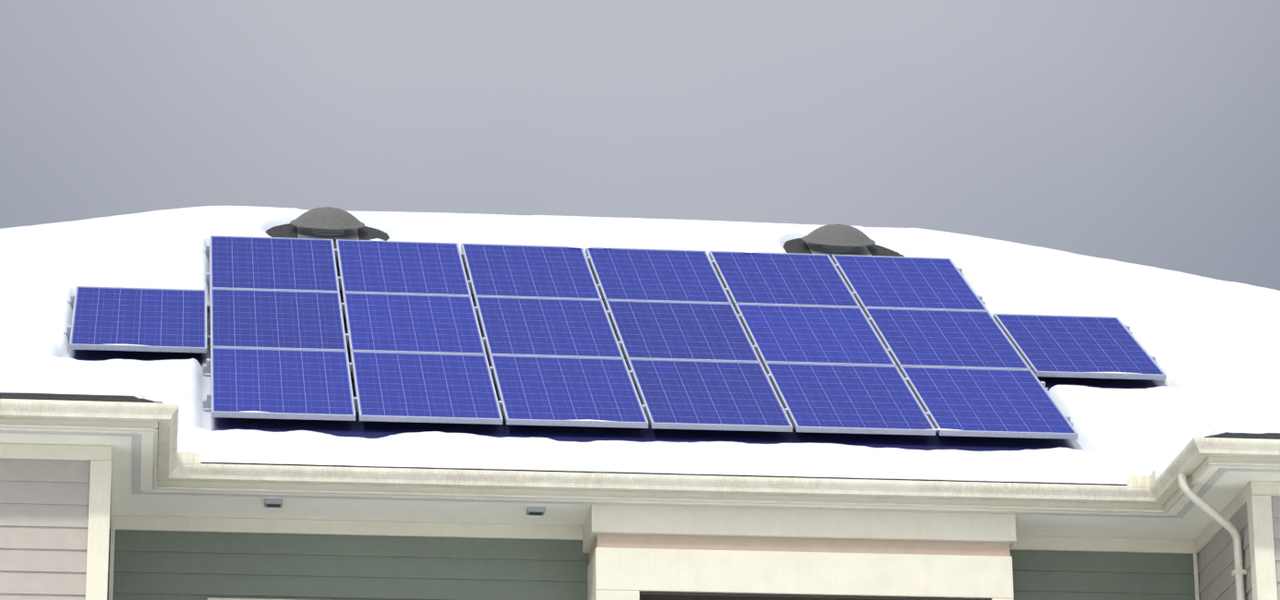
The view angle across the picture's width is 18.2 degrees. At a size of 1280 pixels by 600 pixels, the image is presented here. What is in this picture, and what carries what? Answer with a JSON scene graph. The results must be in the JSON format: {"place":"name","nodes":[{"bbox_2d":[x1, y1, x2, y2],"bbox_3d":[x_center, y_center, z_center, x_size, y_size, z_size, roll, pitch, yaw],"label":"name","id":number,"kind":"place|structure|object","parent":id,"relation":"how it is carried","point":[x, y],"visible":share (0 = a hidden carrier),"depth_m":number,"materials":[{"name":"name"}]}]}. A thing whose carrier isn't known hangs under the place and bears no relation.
{"place":"outdoors","nodes":[
{"label":"outdoors","id":0,"kind":"place"},
{"bbox_2d":[20,458,1223,554],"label":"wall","id":1,"kind":"structure","parent":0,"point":[550,539],"depth_m":27.48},
{"bbox_2d":[0,424,1279,540],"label":"soffit","id":2,"kind":"structure","parent":1,"relation":"on","point":[1224,491],"depth_m":27.14,"materials":[{"name":"beige metal"}]},
{"bbox_2d":[264,498,544,515],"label":"soffit lights","id":3,"kind":"object","parent":2,"relation":"attached to","point":[528,510],"visible":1,"depth_m":27.12},
{"bbox_2d":[266,504,543,515],"bbox_3d":[-1.591,1.422,27.049,1.873,0.003,0.074,2,-19,-8],"label":"soffit light lens","id":4,"kind":"object","parent":3,"relation":"attached to","point":[279,505],"visible":1,"depth_m":26.95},
{"bbox_2d":[0,418,1279,513],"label":"fascia","id":5,"kind":"structure","parent":2,"relation":"on","point":[1177,495],"depth_m":26.89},
{"bbox_2d":[0,398,1279,504],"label":"gutter","id":6,"kind":"object","parent":5,"relation":"attached to","point":[1189,460],"visible":0.98,"depth_m":26.79,"materials":[{"name":"white metal"}]},
{"bbox_2d":[0,398,1279,485],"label":"shingle edge","id":7,"kind":"object","parent":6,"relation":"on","point":[619,473],"visible":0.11,"depth_m":26.94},
{"bbox_2d":[176,452,1156,486],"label":"gutter splash guards","id":8,"kind":"object","parent":6,"relation":"attached to","point":[192,458],"visible":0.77,"depth_m":27.21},
{"bbox_2d":[447,469,893,498],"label":"gutter seams","id":9,"kind":"object","parent":6,"relation":"attached to","point":[452,472],"visible":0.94,"depth_m":26.84,"materials":[{"name":"white metal"}]},
{"bbox_2d":[0,223,1279,484],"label":"roof shingles","id":10,"kind":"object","parent":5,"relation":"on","point":[798,246],"depth_m":27.39,"materials":[{"name":"grey"}]},
{"bbox_2d":[308,228,346,235],"bbox_3d":[-2.586,-0.566,33.037,0.320,0.165,0.320,2,9,-7],"label":"roof vent","id":11,"kind":"object","parent":10,"relation":"on","point":[322,232],"visible":0.27,"depth_m":32.91,"materials":[{"name":"grey metal"}]},
{"bbox_2d":[289,206,364,229],"bbox_3d":[-2.580,-0.699,33.015,0.619,0.141,0.619,2,9,-7],"label":"roof vent cap","id":12,"kind":"object","parent":10,"relation":"on","point":[327,218],"visible":1,"depth_m":32.85,"materials":[{"name":"grey metal"}]},
{"bbox_2d":[296,226,359,240],"bbox_3d":[-2.587,-0.572,33.045,0.500,0.291,0.437,2,-19,-7],"label":"roof vent base","id":13,"kind":"object","parent":10,"relation":"on","point":[349,234],"visible":0.43,"depth_m":32.88,"materials":[{"name":"grey metal"}]},
{"bbox_2d":[63,244,1157,426],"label":"mounting rails","id":14,"kind":"object","parent":10,"relation":"on","point":[207,370],"visible":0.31,"depth_m":29.61,"materials":[{"name":"silver metal"}]},
{"bbox_2d":[69,235,1166,439],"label":"solar panel frames","id":15,"kind":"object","parent":10,"relation":"on","point":[762,361],"visible":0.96,"depth_m":29.14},
{"bbox_2d":[71,236,1163,433],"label":"solar panels","id":16,"kind":"object","parent":15,"relation":"in","point":[394,384],"visible":0.98,"depth_m":29.89,"materials":[{"name":"blue glass"}]},
{"bbox_2d":[108,238,1139,430],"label":"snow remnants","id":17,"kind":"object","parent":15,"relation":"on","point":[580,246],"visible":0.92,"depth_m":29.69,"materials":[{"name":"white snow"}]},
{"bbox_2d":[0,205,1279,484],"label":"roof snow","id":18,"kind":"structure","parent":10,"relation":"on","point":[1210,344],"depth_m":29.37,"materials":[{"name":"white snow"}]},
{"bbox_2d":[805,241,871,255],"bbox_3d":[1.660,-0.440,33.517,0.500,0.291,0.437,2,-19,-7],"label":"roof vent base","id":19,"kind":"object","parent":10,"relation":"on","point":[815,248],"visible":0.29,"depth_m":33.37,"materials":[{"name":"grey metal"}]},
{"bbox_2d":[820,244,857,252],"bbox_3d":[1.661,-0.434,33.509,0.320,0.165,0.320,2,9,-7],"label":"roof vent","id":20,"kind":"object","parent":19,"relation":"on","point":[834,248],"visible":0.29,"depth_m":33.38,"materials":[{"name":"grey metal"}]},
{"bbox_2d":[801,224,875,246],"bbox_3d":[1.667,-0.567,33.487,0.619,0.141,0.619,2,9,-7],"label":"roof vent cap","id":21,"kind":"object","parent":10,"relation":"on","point":[839,235],"visible":1,"depth_m":33.32,"materials":[{"name":"grey metal"}]},
{"bbox_2d":[0,443,1279,599],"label":"trim","id":22,"kind":"structure","parent":1,"relation":"attached to","point":[1255,497],"depth_m":27.26,"materials":[{"name":"white wood"}]},
{"bbox_2d":[582,505,1016,599],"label":"door surround","id":23,"kind":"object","parent":1,"relation":"attached to","point":[615,573],"depth_m":27.18,"materials":[{"name":"white wood"}]},
{"bbox_2d":[589,533,1010,562],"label":"trim molding","id":24,"kind":"structure","parent":23,"relation":"attached to","point":[794,545],"depth_m":27.22,"materials":[{"name":"white wood"}]},
{"bbox_2d":[1177,473,1244,599],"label":"downspout","id":25,"kind":"object","parent":1,"relation":"attached to","point":[1209,510],"visible":0.98,"depth_m":26.79,"materials":[{"name":"white metal"}]},
{"bbox_2d":[1231,569,1246,576],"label":"downspout straps","id":26,"kind":"object","parent":25,"relation":"attached to","point":[1234,573],"visible":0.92,"depth_m":26.80,"materials":[{"name":"white metal"}]},
{"bbox_2d":[0,458,1279,599],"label":"wall siding","id":27,"kind":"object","parent":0,"point":[43,523],"depth_m":25.49,"materials":[{"name":"white wood"}]},
{"bbox_2d":[0,430,1279,519],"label":"fascia trim","id":28,"kind":"structure","parent":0,"point":[1210,483],"depth_m":26.94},
{"bbox_2d":[0,0,1279,290],"label":"sky","id":29,"kind":"structure","parent":0,"point":[1141,132],"materials":[{"name":"grey"}]},
{"bbox_2d":[107,530,1198,599],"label":"wall siding","id":30,"kind":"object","parent":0,"point":[159,565],"depth_m":27.39,"materials":[{"name":"green wood"}]},
{"bbox_2d":[640,591,991,599],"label":"door frame","id":31,"kind":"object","parent":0,"point":[658,596],"depth_m":27.12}
]}

